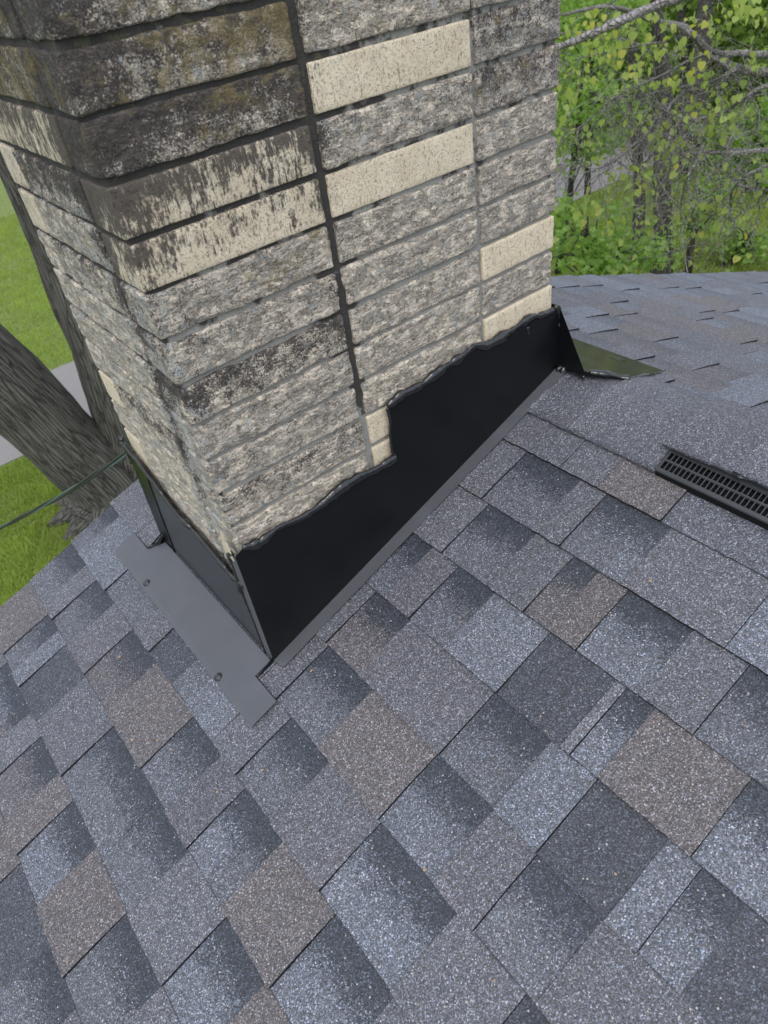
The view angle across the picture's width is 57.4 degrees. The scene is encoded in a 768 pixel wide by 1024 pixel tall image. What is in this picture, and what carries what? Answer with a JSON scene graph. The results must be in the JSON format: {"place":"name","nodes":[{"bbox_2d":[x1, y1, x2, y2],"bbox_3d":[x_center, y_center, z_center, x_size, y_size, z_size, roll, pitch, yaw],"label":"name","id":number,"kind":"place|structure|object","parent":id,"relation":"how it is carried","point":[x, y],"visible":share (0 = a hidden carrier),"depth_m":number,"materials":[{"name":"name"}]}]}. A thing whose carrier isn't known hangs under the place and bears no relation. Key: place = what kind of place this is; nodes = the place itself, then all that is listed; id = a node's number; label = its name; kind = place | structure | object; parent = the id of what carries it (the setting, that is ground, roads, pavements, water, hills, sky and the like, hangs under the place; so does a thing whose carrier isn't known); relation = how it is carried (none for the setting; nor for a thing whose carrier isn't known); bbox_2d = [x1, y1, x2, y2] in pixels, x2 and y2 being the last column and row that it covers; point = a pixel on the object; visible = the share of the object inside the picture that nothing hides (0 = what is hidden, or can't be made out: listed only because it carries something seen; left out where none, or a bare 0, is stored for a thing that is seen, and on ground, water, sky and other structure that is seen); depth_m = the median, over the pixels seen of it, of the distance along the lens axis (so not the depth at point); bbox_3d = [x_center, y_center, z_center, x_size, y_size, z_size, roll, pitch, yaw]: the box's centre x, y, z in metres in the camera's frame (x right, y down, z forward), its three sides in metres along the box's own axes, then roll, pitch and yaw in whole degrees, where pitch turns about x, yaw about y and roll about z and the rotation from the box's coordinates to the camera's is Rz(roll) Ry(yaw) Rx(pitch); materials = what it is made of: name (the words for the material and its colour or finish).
{"place":"outdoors","nodes":[
{"label":"outdoors","id":0,"kind":"place"},
{"bbox_2d":[0,21,637,370],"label":"lawn","id":1,"kind":"structure","parent":0,"point":[6,208],"depth_m":13.75,"materials":[{"name":"green plant"}]},
{"bbox_2d":[557,0,600,53],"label":"shade tree","id":2,"kind":"object","parent":1,"relation":"on","point":[563,22],"visible":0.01,"depth_m":23.93,"materials":[{"name":"green plant"}]},
{"bbox_2d":[558,0,767,132],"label":"shade tree","id":3,"kind":"object","parent":1,"relation":"on","point":[576,53],"visible":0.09,"depth_m":16.23,"materials":[{"name":"green plant"}]},
{"bbox_2d":[0,122,675,465],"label":"path","id":4,"kind":"structure","parent":0,"point":[66,376],"depth_m":13.70,"materials":[{"name":"concrete"}]},
{"bbox_2d":[0,165,767,606],"bbox_3d":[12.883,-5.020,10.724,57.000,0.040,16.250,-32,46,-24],"label":"lawn","id":5,"kind":"structure","parent":0,"point":[2,502],"depth_m":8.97,"materials":[{"name":"green plant"}]},
{"bbox_2d":[0,139,137,541],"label":"twin trunk tree","id":6,"kind":"object","parent":5,"relation":"on","point":[56,434],"visible":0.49,"depth_m":7.11,"materials":[{"name":"grey plant"}]},
{"bbox_2d":[555,0,649,203],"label":"maple tree","id":7,"kind":"object","parent":5,"relation":"on","point":[583,4],"visible":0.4,"depth_m":11.22,"materials":[{"name":"green plant"}]},
{"bbox_2d":[552,45,658,274],"bbox_3d":[2.847,-4.939,10.137,1.844,3.166,1.973,-32,46,-24],"label":"maple tree","id":8,"kind":"object","parent":5,"relation":"on","point":[578,120],"visible":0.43,"depth_m":9.42,"materials":[{"name":"green plant"}]},
{"bbox_2d":[549,177,665,275],"bbox_3d":[2.683,-3.358,9.449,2.474,1.750,2.042,-32,46,-24],"label":"bush","id":9,"kind":"object","parent":5,"relation":"on","point":[561,228],"visible":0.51,"depth_m":9.00,"materials":[{"name":"green plant"}]},
{"bbox_2d":[588,19,653,261],"bbox_3d":[3.775,-5.871,11.224,1.230,3.136,2.622,-10,41,-1],"label":"bare tree","id":10,"kind":"object","parent":5,"relation":"on","point":[631,53],"visible":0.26,"depth_m":11.14,"materials":[{"name":"grey plant"}]},
{"bbox_2d":[567,223,685,275],"bbox_3d":[2.962,-2.815,8.932,1.478,1.546,1.388,-32,46,-24],"label":"bush","id":11,"kind":"object","parent":5,"relation":"on","point":[617,252],"visible":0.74,"depth_m":8.49,"materials":[{"name":"green plant"}]},
{"bbox_2d":[628,0,673,273],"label":"bare tree","id":12,"kind":"object","parent":5,"relation":"on","point":[663,68],"visible":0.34,"depth_m":10.51,"materials":[{"name":"grey plant"}]},
{"bbox_2d":[549,0,767,274],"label":"redbud tree","id":13,"kind":"object","parent":5,"relation":"on","point":[718,57],"visible":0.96,"depth_m":5.58,"materials":[{"name":"green plant"}]},
{"bbox_2d":[668,0,696,143],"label":"bare tree","id":14,"kind":"object","parent":5,"relation":"on","point":[681,15],"visible":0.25,"depth_m":14.41,"materials":[{"name":"grey plant"}]},
{"bbox_2d":[598,0,767,137],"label":"shade tree","id":15,"kind":"object","parent":5,"relation":"on","point":[740,32],"visible":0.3,"depth_m":14.23,"materials":[{"name":"green plant"}]},
{"bbox_2d":[676,0,723,176],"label":"bare tree","id":16,"kind":"object","parent":5,"relation":"on","point":[706,17],"visible":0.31,"depth_m":13.37,"materials":[{"name":"grey plant"}]},
{"bbox_2d":[667,165,754,273],"bbox_3d":[4.678,-4.209,10.224,1.424,1.508,1.040,-17,41,-8],"label":"maple tree","id":17,"kind":"object","parent":5,"relation":"on","point":[691,248],"visible":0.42,"depth_m":10.08,"materials":[{"name":"green plant"}]},
{"bbox_2d":[671,89,767,197],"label":"shade tree","id":18,"kind":"object","parent":5,"relation":"on","point":[736,143],"visible":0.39,"depth_m":12.62,"materials":[{"name":"green plant"}]},
{"bbox_2d":[689,0,767,61],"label":"shade tree","id":19,"kind":"object","parent":5,"relation":"on","point":[766,2],"depth_m":14.46,"materials":[{"name":"green plant"}]},
{"bbox_2d":[708,224,767,266],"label":"bush","id":20,"kind":"object","parent":5,"relation":"on","point":[742,242],"visible":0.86,"depth_m":10.48,"materials":[{"name":"green plant"}]},
{"bbox_2d":[711,82,767,125],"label":"shade tree","id":21,"kind":"object","parent":5,"relation":"on","point":[756,100],"visible":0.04,"depth_m":13.98,"materials":[{"name":"green plant"}]},
{"bbox_3d":[2.025,1.645,2.122,7.800,3.952,4.046,-32,46,-24],"label":"house wall","id":22,"kind":"object","parent":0,"visible":0},
{"bbox_2d":[0,271,767,1023],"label":"house roof","id":23,"kind":"structure","parent":22,"relation":"on","point":[496,753],"depth_m":1.22,"materials":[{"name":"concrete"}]},
{"bbox_2d":[0,0,560,573],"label":"brick chimney","id":24,"kind":"object","parent":23,"relation":"on","point":[292,246],"visible":0.75,"depth_m":1.05,"materials":[{"name":"grey brick"}]},
{"bbox_2d":[0,446,134,529],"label":"overhead cable","id":25,"kind":"object","parent":24,"relation":"attached to","point":[105,467],"visible":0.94,"depth_m":1.91,"materials":[{"name":"black rubber"}]},
{"bbox_2d":[115,303,665,727],"bbox_3d":[-0.025,-0.199,1.636,1.187,0.496,0.764,-32,46,-24],"label":"chimney flashing","id":26,"kind":"object","parent":24,"relation":"attached to","point":[285,592],"visible":1,"depth_m":1.44,"materials":[{"name":"black paint"}]},
{"bbox_2d":[655,449,767,529],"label":"ridge vent","id":27,"kind":"object","parent":23,"relation":"on","point":[739,496],"visible":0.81,"depth_m":1.26,"materials":[{"name":"plastic"}]}
]}

